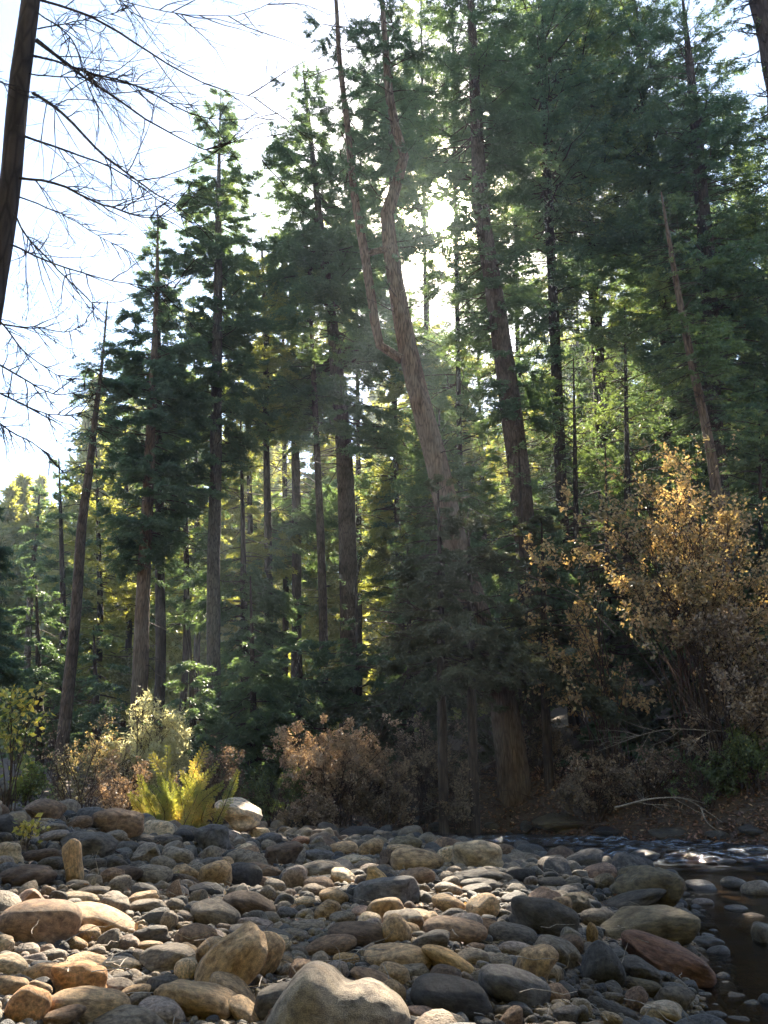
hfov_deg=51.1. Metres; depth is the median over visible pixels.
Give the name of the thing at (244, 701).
young cedar
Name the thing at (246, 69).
sky
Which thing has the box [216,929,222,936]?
river stone
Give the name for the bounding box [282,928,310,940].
river stone
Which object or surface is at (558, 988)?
river stone
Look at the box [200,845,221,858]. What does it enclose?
river stone
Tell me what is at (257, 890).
river stone
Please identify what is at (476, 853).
river stone
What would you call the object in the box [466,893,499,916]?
river stone
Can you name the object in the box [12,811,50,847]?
seedling
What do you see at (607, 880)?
river stone
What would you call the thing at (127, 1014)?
river stone
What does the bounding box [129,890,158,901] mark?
river stone
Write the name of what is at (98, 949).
river stone
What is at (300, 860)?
river stone
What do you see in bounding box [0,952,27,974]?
river stone
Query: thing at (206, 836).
river stone
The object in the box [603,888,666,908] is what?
river stone
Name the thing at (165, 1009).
river stone
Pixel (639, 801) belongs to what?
fallen branch
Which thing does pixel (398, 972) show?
river stone
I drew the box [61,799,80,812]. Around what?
river stone
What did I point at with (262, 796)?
green shrub
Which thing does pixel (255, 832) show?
river stone
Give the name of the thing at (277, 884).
river stone
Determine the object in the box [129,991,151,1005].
river stone
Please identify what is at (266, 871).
river stone
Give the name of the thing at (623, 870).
river stone
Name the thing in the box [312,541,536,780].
young cedar
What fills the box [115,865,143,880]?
river stone
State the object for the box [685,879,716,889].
river stone
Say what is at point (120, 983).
river stone
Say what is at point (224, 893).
dry leaves
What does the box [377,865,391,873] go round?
river stone
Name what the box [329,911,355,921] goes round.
river stone
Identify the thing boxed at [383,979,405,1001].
river stone
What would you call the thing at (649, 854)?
river stone
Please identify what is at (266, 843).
river stone
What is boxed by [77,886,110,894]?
river stone
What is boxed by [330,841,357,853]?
river stone
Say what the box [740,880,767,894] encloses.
river stone
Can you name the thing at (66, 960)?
stones
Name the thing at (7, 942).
river stone
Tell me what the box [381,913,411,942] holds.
river stone
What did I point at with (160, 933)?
river stone
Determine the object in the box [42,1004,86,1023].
river stone
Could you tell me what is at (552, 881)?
river stone
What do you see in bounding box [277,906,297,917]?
river stone
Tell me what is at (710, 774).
thicket
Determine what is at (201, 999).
river stone
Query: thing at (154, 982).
river stone
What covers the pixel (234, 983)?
river stone
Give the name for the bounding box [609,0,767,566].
cedar tree
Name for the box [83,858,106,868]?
river stone
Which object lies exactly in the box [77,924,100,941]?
river stone
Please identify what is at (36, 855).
river stone
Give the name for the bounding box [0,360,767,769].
distant wood
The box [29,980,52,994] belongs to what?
river stone
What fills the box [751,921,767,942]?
river stone
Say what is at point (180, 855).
river stone
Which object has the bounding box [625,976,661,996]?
river stone
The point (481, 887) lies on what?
river stone
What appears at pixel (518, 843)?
river stone
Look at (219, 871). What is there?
river stone
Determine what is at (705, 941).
river stone
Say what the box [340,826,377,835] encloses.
river stone
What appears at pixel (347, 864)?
river stone
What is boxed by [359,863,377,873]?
river stone
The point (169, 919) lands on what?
river stone
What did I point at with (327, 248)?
fir tree
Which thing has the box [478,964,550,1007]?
river stone
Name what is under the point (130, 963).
river stone
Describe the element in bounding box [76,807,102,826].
river stone
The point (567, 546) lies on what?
young cedar
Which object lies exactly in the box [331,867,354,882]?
river stone
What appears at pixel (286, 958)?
river stone
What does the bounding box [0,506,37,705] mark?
conifer tree
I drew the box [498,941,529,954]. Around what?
river stone
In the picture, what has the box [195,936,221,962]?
river stone
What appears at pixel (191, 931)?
river stone
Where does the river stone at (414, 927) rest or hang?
on the ground
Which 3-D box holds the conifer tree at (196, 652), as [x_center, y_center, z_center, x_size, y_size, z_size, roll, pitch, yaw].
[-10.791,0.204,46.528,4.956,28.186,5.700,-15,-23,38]
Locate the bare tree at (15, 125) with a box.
[0,0,342,479]
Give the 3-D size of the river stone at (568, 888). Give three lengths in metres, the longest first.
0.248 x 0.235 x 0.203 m
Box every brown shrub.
[260,708,426,826]
[381,711,488,828]
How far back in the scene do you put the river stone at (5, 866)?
5.75 m
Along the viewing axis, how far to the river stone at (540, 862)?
8.66 m
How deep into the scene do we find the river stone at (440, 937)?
4.35 m
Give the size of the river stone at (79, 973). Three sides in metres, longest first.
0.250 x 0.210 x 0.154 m
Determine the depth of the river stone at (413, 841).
12.53 m
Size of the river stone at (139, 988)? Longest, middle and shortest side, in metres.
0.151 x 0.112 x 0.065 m
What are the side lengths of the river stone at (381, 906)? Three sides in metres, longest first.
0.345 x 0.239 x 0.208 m
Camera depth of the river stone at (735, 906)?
7.80 m
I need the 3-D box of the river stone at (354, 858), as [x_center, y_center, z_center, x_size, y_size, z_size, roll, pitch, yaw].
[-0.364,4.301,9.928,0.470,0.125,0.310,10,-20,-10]
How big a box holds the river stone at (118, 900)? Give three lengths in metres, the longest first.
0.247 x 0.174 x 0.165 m
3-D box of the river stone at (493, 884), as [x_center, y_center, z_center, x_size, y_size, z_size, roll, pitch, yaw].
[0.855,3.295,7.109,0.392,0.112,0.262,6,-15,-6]
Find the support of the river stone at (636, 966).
on the ground
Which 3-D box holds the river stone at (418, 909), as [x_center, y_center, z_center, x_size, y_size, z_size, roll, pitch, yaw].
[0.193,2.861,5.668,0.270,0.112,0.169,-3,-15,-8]
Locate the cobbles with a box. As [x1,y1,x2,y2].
[0,797,758,1023]
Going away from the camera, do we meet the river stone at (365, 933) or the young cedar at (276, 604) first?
the river stone at (365, 933)
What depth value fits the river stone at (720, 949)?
5.85 m
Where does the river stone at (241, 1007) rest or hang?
on the ground
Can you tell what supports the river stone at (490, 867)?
on the ground
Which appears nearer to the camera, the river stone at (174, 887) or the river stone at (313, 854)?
the river stone at (174, 887)
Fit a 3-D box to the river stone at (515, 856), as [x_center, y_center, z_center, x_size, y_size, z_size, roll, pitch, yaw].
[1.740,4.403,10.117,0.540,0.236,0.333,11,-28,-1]
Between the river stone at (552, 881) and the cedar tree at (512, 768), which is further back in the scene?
the cedar tree at (512, 768)
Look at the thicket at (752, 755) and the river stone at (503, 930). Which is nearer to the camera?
the river stone at (503, 930)
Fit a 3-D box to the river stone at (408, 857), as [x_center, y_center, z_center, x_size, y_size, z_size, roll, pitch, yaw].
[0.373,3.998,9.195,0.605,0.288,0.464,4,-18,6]
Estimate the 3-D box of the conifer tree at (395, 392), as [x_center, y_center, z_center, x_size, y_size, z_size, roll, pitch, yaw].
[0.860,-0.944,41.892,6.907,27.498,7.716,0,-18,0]
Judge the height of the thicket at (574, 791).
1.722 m
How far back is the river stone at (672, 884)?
7.36 m
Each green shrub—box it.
[8,753,57,807]
[238,764,314,826]
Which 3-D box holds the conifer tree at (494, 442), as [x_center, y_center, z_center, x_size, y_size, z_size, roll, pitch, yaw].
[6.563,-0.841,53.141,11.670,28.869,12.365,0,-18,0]
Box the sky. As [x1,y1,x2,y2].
[0,0,767,523]
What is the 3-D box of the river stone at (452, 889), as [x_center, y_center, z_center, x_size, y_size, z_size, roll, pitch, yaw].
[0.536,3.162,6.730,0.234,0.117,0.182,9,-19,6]
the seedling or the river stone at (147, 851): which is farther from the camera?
the river stone at (147, 851)
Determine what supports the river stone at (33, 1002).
on the ground
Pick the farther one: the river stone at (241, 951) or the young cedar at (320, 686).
the young cedar at (320, 686)
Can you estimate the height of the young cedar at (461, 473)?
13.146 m
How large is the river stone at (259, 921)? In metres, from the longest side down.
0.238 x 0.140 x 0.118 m
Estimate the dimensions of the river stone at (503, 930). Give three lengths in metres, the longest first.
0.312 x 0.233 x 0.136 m
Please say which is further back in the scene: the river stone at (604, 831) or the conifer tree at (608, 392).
the conifer tree at (608, 392)
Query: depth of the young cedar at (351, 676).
25.23 m
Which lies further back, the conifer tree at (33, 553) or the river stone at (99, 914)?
the conifer tree at (33, 553)
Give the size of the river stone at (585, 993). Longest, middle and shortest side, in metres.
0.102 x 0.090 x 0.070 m
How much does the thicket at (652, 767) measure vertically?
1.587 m
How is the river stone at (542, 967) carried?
on the ground
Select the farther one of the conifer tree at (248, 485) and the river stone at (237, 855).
the conifer tree at (248, 485)
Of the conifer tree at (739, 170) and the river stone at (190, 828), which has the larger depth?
the conifer tree at (739, 170)
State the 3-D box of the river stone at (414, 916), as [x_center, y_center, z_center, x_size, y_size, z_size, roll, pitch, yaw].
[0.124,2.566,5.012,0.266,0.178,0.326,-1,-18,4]
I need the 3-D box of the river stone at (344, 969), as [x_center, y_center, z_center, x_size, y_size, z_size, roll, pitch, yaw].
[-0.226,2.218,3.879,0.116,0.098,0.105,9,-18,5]
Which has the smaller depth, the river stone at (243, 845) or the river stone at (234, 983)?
the river stone at (234, 983)
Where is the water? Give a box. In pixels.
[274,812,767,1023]
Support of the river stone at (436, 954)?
on the ground
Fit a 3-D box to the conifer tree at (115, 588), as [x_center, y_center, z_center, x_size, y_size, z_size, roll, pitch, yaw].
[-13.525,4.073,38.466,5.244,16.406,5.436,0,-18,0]
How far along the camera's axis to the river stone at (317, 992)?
2.78 m
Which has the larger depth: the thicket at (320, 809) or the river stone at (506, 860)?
the thicket at (320, 809)
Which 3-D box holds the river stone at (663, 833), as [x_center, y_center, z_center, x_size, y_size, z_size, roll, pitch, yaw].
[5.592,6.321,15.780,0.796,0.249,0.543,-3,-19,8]
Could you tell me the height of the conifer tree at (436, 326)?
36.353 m
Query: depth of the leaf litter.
16.95 m
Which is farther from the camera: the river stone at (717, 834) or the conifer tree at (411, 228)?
the conifer tree at (411, 228)
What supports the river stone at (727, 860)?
in the water
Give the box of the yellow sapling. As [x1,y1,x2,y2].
[0,681,55,811]
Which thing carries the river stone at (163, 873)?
on the ground
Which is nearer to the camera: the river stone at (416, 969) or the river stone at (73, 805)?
the river stone at (416, 969)
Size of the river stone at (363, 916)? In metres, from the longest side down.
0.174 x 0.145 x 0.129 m
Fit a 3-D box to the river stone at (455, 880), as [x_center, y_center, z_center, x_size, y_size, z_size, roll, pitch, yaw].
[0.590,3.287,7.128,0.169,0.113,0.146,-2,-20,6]
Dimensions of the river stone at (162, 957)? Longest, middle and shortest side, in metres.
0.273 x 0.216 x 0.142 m
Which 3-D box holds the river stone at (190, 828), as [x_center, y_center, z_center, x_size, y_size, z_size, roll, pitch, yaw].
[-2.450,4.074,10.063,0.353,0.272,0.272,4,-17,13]
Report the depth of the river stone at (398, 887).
6.08 m
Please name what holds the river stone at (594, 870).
on the ground
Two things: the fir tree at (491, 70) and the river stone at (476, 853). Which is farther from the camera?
the fir tree at (491, 70)
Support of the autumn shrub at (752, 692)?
on the ground
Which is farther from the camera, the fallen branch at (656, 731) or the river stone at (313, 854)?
the fallen branch at (656, 731)
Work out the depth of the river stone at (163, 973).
3.56 m
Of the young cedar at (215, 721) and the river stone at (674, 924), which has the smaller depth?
the river stone at (674, 924)
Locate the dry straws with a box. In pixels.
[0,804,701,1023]
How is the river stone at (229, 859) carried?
on the ground
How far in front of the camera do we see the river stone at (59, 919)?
4.37 m
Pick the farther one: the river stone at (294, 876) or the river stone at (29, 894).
the river stone at (294, 876)
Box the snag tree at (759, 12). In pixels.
[722,0,767,200]
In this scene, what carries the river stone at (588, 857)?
on the ground
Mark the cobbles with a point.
(330, 834)
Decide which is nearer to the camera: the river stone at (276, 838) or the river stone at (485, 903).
the river stone at (485, 903)
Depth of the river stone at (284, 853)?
9.30 m
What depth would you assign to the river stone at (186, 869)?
6.64 m
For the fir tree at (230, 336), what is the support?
on the ground
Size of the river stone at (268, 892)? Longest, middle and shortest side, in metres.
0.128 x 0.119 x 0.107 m
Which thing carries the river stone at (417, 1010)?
on the ground
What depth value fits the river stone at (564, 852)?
10.32 m
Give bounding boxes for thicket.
[272,786,338,827]
[341,750,423,829]
[459,680,560,747]
[523,713,597,781]
[547,749,634,833]
[607,736,699,816]
[661,742,751,812]
[706,725,767,796]
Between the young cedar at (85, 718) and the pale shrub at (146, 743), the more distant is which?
the young cedar at (85, 718)
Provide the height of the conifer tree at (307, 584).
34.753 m
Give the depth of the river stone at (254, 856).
8.05 m
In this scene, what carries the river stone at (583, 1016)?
on the ground
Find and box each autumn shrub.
[501,479,653,780]
[561,429,767,774]
[653,598,767,790]
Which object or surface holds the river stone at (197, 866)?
on the ground
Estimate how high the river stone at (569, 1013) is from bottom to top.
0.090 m
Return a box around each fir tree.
[155,87,280,788]
[243,58,422,727]
[400,0,573,766]
[451,0,642,727]
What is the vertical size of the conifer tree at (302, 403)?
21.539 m
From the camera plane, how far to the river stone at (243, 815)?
14.56 m
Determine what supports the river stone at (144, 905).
on the ground
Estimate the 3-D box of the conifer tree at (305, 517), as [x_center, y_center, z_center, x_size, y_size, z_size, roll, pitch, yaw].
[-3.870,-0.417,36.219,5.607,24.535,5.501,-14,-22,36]
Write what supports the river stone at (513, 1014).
on the ground
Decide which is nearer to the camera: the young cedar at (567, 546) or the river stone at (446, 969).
the river stone at (446, 969)
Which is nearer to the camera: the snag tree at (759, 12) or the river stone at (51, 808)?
the river stone at (51, 808)
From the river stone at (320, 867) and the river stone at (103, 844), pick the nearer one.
the river stone at (103, 844)
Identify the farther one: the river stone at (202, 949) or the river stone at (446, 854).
the river stone at (446, 854)
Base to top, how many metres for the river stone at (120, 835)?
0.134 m
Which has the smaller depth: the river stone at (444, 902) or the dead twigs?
the river stone at (444, 902)
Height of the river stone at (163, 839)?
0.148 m
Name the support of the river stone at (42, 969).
on the ground
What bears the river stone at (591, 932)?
on the ground
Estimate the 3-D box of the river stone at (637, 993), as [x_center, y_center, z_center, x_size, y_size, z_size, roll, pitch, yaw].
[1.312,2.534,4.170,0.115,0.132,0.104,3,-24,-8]
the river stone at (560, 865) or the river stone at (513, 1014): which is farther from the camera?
the river stone at (560, 865)
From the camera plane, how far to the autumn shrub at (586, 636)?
19.02 m
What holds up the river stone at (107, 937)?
on the ground
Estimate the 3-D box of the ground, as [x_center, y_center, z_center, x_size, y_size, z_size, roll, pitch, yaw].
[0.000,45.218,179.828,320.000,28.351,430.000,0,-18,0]
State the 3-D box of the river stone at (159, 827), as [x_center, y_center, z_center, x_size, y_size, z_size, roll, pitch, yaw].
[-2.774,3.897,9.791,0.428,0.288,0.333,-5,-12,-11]
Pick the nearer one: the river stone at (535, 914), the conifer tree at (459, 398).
the river stone at (535, 914)
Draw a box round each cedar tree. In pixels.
[68,216,233,783]
[268,0,555,805]
[496,0,696,660]
[539,0,767,679]
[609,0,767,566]
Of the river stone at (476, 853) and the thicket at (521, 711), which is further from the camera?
the thicket at (521, 711)
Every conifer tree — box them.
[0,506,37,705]
[11,483,58,763]
[13,458,114,770]
[34,300,136,800]
[47,440,152,761]
[51,414,182,736]
[109,211,207,786]
[132,367,229,753]
[164,308,245,723]
[188,252,301,765]
[208,229,313,806]
[230,230,338,771]
[239,294,360,761]
[266,265,350,704]
[270,417,372,649]
[299,218,419,674]
[308,18,474,658]
[346,290,455,668]
[354,288,470,738]
[363,273,492,518]
[366,0,489,710]
[377,0,542,748]
[415,309,572,716]
[430,0,596,602]
[470,271,685,575]
[486,109,659,611]
[530,74,697,612]
[587,128,751,656]
[630,191,761,734]
[676,99,767,511]
[677,111,767,596]
[695,176,767,600]
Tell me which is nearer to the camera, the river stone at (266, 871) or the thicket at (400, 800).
the river stone at (266, 871)
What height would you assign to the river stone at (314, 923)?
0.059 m
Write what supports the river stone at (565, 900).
on the ground
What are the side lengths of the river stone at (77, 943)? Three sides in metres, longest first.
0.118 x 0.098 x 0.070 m
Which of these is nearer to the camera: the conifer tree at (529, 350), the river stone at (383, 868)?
the river stone at (383, 868)
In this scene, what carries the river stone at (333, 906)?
on the ground
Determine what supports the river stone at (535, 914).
on the ground
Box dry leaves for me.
[12,806,621,965]
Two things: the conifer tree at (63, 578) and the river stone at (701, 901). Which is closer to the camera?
the river stone at (701, 901)
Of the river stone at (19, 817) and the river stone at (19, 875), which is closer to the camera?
the river stone at (19, 875)
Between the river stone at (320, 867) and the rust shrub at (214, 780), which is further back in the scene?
the rust shrub at (214, 780)
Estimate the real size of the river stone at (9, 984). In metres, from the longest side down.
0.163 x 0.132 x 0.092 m
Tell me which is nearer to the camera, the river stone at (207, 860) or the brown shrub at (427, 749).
the river stone at (207, 860)
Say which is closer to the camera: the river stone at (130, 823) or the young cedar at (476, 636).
the river stone at (130, 823)
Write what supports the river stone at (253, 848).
on the ground
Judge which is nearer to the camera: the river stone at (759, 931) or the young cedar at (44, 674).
the river stone at (759, 931)
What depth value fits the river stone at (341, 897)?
6.13 m
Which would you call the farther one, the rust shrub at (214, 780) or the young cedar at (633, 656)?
the young cedar at (633, 656)
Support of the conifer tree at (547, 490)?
on the ground
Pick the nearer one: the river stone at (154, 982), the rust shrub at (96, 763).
the river stone at (154, 982)
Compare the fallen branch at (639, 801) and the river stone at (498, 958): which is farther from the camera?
the fallen branch at (639, 801)
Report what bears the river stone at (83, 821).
on the ground
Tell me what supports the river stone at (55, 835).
on the ground
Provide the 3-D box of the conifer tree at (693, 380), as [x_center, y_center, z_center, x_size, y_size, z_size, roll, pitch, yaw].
[9.088,-1.825,22.388,3.251,17.605,3.687,0,-18,0]
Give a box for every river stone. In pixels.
[0,778,20,805]
[0,814,17,833]
[0,842,23,863]
[0,862,18,872]
[0,864,57,886]
[0,898,82,943]
[0,934,14,951]
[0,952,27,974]
[0,975,28,995]
[4,985,51,1021]
[9,802,30,810]
[10,812,26,830]
[18,888,43,901]
[21,962,56,980]
[22,848,60,861]
[22,953,46,964]
[23,798,66,818]
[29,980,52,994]
[37,856,63,870]
[38,823,66,832]
[39,830,69,841]
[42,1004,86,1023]
[49,986,130,1023]
[51,960,107,992]
[60,831,117,857]
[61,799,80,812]
[62,838,83,881]
[64,951,106,965]
[66,879,89,890]
[66,891,99,901]
[67,815,92,828]
[69,936,87,949]
[75,901,135,932]
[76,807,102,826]
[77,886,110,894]
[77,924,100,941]
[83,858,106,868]
[87,944,105,954]
[91,807,144,837]
[92,1004,164,1023]
[96,928,120,950]
[99,867,124,882]
[100,890,130,912]
[102,956,141,970]
[104,855,129,867]
[106,830,127,841]
[106,977,134,990]
[108,875,131,891]
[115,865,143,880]
[122,984,150,996]
[129,834,153,841]
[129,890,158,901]
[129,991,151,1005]
[130,842,160,862]
[130,898,166,912]
[133,925,170,942]
[136,864,172,883]
[138,940,162,949]
[138,995,185,1023]
[139,942,195,971]
[143,820,174,834]
[146,974,178,994]
[150,856,175,868]
[153,834,182,844]
[154,979,236,1019]
[158,971,171,975]
[160,910,177,930]
[161,846,194,863]
[165,880,181,897]
[172,864,198,878]
[173,828,193,841]
[174,923,217,946]
[174,957,197,978]
[178,825,196,841]
[182,942,196,950]
[188,882,226,895]
[189,889,207,901]
[190,862,204,871]
[190,898,240,925]
[194,824,230,849]
[195,921,267,984]
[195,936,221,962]
[197,857,222,864]
[198,860,231,886]
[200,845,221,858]
[209,971,255,1002]
[215,797,262,831]
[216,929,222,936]
[221,856,233,863]
[222,890,275,915]
[226,849,250,862]
[228,829,237,840]
[228,994,258,1022]
[229,924,298,941]
[230,862,262,886]
[237,843,254,848]
[237,917,272,926]
[241,845,259,852]
[242,852,267,863]
[246,861,280,876]
[248,827,269,836]
[248,888,260,893]
[254,981,289,1020]
[257,832,282,843]
[258,931,285,976]
[260,876,268,886]
[260,885,275,899]
[261,839,276,849]
[264,841,303,865]
[264,878,285,891]
[264,1008,271,1023]
[265,960,410,1023]
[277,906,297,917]
[278,934,291,950]
[279,955,293,966]
[281,865,307,887]
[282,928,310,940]
[288,958,310,978]
[290,919,325,929]
[291,836,309,843]
[293,896,314,906]
[295,850,305,864]
[302,860,345,875]
[303,876,333,887]
[305,849,334,860]
[305,934,356,955]
[310,836,327,845]
[314,899,340,919]
[319,887,348,904]
[327,921,384,948]
[328,960,348,977]
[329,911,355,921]
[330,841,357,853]
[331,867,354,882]
[333,952,359,963]
[335,858,354,869]
[336,855,371,863]
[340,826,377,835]
[350,966,406,990]
[351,905,367,919]
[353,875,419,905]
[358,838,383,854]
[358,911,381,921]
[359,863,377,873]
[364,943,431,968]
[365,897,403,919]
[365,918,381,924]
[366,866,386,879]
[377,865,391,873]
[378,849,392,865]
[378,961,410,984]
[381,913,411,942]
[383,908,423,927]
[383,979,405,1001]
[386,844,412,850]
[388,836,422,847]
[390,847,442,869]
[398,867,435,883]
[403,963,428,976]
[407,922,419,932]
[408,1005,431,1015]
[410,973,492,1021]
[412,929,449,947]
[413,908,426,911]
[420,911,437,921]
[421,944,474,973]
[423,915,487,944]
[430,964,461,976]
[431,893,465,911]
[434,837,448,846]
[434,882,461,894]
[437,846,453,862]
[440,908,463,915]
[441,876,459,885]
[442,838,461,846]
[451,840,503,866]
[452,912,482,923]
[454,869,502,881]
[457,947,489,964]
[460,878,502,890]
[461,883,491,892]
[465,942,484,949]
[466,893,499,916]
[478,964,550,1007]
[482,866,498,870]
[482,918,496,930]
[487,869,512,881]
[488,921,537,942]
[490,952,512,965]
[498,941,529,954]
[499,844,514,854]
[500,1005,522,1023]
[501,891,527,902]
[502,858,510,862]
[506,866,534,881]
[507,852,540,860]
[509,895,578,936]
[513,840,529,848]
[514,944,558,981]
[523,876,537,885]
[528,886,561,898]
[532,812,584,833]
[535,934,581,967]
[537,856,548,870]
[537,876,566,886]
[543,857,571,875]
[545,845,573,858]
[548,983,569,1001]
[552,896,571,908]
[553,1005,581,1022]
[555,890,567,895]
[558,885,580,892]
[559,934,583,954]
[564,892,591,913]
[566,848,603,866]
[577,1005,588,1023]
[578,989,596,998]
[580,908,614,926]
[581,891,594,899]
[581,940,625,986]
[583,862,616,878]
[586,922,597,941]
[587,995,638,1020]
[593,826,622,836]
[593,873,614,889]
[600,905,700,945]
[600,1011,623,1023]
[602,992,623,1002]
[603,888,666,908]
[612,852,647,870]
[612,866,685,906]
[617,865,651,875]
[620,954,662,983]
[621,929,716,987]
[624,986,648,1011]
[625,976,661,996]
[630,850,659,859]
[640,1000,681,1023]
[648,827,687,839]
[653,986,695,1011]
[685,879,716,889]
[692,898,713,904]
[694,936,724,946]
[704,830,729,840]
[706,945,729,953]
[720,876,745,887]
[722,858,735,862]
[724,904,747,908]
[738,824,763,837]
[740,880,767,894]
[743,912,763,915]
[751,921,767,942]
[757,993,767,1002]
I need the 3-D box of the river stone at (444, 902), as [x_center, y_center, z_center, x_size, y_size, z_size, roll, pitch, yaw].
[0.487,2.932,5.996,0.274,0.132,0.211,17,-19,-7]
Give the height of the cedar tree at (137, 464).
20.842 m
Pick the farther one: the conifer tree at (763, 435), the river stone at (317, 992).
the conifer tree at (763, 435)
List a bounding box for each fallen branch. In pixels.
[492,567,614,633]
[583,708,750,775]
[614,790,725,824]
[700,808,719,832]
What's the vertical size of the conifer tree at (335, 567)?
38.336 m
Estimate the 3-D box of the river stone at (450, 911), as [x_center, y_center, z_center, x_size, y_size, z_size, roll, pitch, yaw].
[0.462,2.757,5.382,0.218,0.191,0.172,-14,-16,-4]
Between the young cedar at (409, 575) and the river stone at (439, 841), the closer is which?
the river stone at (439, 841)
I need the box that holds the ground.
[0,653,767,1023]
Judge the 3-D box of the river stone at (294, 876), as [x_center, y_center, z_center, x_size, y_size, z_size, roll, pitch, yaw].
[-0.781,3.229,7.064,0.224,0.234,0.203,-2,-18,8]
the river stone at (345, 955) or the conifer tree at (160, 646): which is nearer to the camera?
the river stone at (345, 955)
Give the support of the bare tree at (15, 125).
on the ground
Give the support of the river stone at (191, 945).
on the ground
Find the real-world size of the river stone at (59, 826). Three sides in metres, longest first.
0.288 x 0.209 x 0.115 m
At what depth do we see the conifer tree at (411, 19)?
57.77 m
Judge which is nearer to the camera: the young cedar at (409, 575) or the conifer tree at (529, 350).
the young cedar at (409, 575)
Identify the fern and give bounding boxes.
[126,741,239,827]
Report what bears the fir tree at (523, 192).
on the ground
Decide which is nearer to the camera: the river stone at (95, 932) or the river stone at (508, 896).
the river stone at (95, 932)
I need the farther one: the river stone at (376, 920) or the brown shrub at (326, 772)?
the brown shrub at (326, 772)
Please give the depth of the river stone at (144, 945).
4.37 m
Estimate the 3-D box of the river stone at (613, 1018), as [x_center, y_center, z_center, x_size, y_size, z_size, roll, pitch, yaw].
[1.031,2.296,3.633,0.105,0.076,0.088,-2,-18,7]
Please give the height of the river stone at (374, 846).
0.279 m
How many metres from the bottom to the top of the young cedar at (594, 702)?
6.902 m
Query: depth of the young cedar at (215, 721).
20.12 m
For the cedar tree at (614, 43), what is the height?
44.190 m
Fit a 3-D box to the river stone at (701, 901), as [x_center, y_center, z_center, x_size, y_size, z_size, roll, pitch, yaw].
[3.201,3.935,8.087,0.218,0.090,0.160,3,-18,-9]
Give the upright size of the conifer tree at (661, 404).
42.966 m
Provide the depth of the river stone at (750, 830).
15.04 m
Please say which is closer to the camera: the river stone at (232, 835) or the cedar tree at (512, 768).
the river stone at (232, 835)
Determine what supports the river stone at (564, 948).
on the ground
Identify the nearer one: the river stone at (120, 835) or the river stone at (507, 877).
the river stone at (507, 877)
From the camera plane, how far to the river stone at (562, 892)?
6.46 m
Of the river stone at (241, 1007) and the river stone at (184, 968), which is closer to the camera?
the river stone at (241, 1007)
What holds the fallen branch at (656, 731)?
attached to the autumn shrub at (752, 692)
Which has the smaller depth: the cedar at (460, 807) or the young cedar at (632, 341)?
the cedar at (460, 807)
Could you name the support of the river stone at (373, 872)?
on the ground
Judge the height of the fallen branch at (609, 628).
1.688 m
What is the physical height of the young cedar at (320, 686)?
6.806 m
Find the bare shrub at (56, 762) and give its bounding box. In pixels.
[17,700,133,807]
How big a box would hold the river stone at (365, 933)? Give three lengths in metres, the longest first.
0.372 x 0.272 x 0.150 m
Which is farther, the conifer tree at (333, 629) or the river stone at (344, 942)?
the conifer tree at (333, 629)
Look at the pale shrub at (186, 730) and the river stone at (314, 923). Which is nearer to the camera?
the river stone at (314, 923)
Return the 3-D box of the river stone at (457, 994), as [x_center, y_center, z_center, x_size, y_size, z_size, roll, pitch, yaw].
[0.302,2.176,3.577,0.372,0.200,0.297,12,-17,10]
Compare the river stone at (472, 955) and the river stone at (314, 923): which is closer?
the river stone at (472, 955)
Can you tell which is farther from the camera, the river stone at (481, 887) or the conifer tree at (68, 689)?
the conifer tree at (68, 689)
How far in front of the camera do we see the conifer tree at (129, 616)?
39.89 m
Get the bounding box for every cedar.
[0,576,87,793]
[14,624,150,795]
[137,627,261,796]
[166,420,306,766]
[179,576,327,806]
[205,595,361,806]
[289,576,433,788]
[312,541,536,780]
[370,409,517,743]
[375,509,576,833]
[382,474,514,833]
[433,759,484,833]
[458,441,595,763]
[489,514,641,790]
[492,358,652,737]
[529,448,722,766]
[534,306,744,734]
[589,464,766,754]
[666,404,767,752]
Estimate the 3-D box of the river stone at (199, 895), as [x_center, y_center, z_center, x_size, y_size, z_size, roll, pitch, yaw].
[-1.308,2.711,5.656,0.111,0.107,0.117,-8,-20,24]
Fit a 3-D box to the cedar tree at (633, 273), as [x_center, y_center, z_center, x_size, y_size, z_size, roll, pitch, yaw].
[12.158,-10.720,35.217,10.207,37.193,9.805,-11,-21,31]
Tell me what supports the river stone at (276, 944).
on the ground
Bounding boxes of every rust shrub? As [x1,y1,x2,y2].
[48,712,145,807]
[80,741,163,811]
[169,728,258,823]
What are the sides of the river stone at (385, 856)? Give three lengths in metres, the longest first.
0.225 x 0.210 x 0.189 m
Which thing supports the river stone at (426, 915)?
on the ground
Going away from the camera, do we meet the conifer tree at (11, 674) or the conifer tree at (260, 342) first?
the conifer tree at (11, 674)
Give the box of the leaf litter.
[329,733,767,844]
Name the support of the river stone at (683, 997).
on the ground
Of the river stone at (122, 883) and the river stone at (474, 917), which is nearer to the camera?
the river stone at (474, 917)
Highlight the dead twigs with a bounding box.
[306,730,767,840]
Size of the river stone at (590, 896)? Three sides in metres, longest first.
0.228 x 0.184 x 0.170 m
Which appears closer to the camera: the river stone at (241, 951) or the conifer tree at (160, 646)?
the river stone at (241, 951)
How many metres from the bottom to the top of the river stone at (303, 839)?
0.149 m
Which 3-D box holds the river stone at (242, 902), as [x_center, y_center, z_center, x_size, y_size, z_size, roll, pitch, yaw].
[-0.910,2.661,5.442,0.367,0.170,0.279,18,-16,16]
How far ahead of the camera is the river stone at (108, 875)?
5.92 m
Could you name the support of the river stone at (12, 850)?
on the ground
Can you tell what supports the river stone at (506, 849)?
on the ground
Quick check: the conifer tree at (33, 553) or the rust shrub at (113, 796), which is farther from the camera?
the conifer tree at (33, 553)
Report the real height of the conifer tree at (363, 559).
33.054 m
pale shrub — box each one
[85,686,188,809]
[144,703,196,800]
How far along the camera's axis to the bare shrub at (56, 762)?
11.44 m

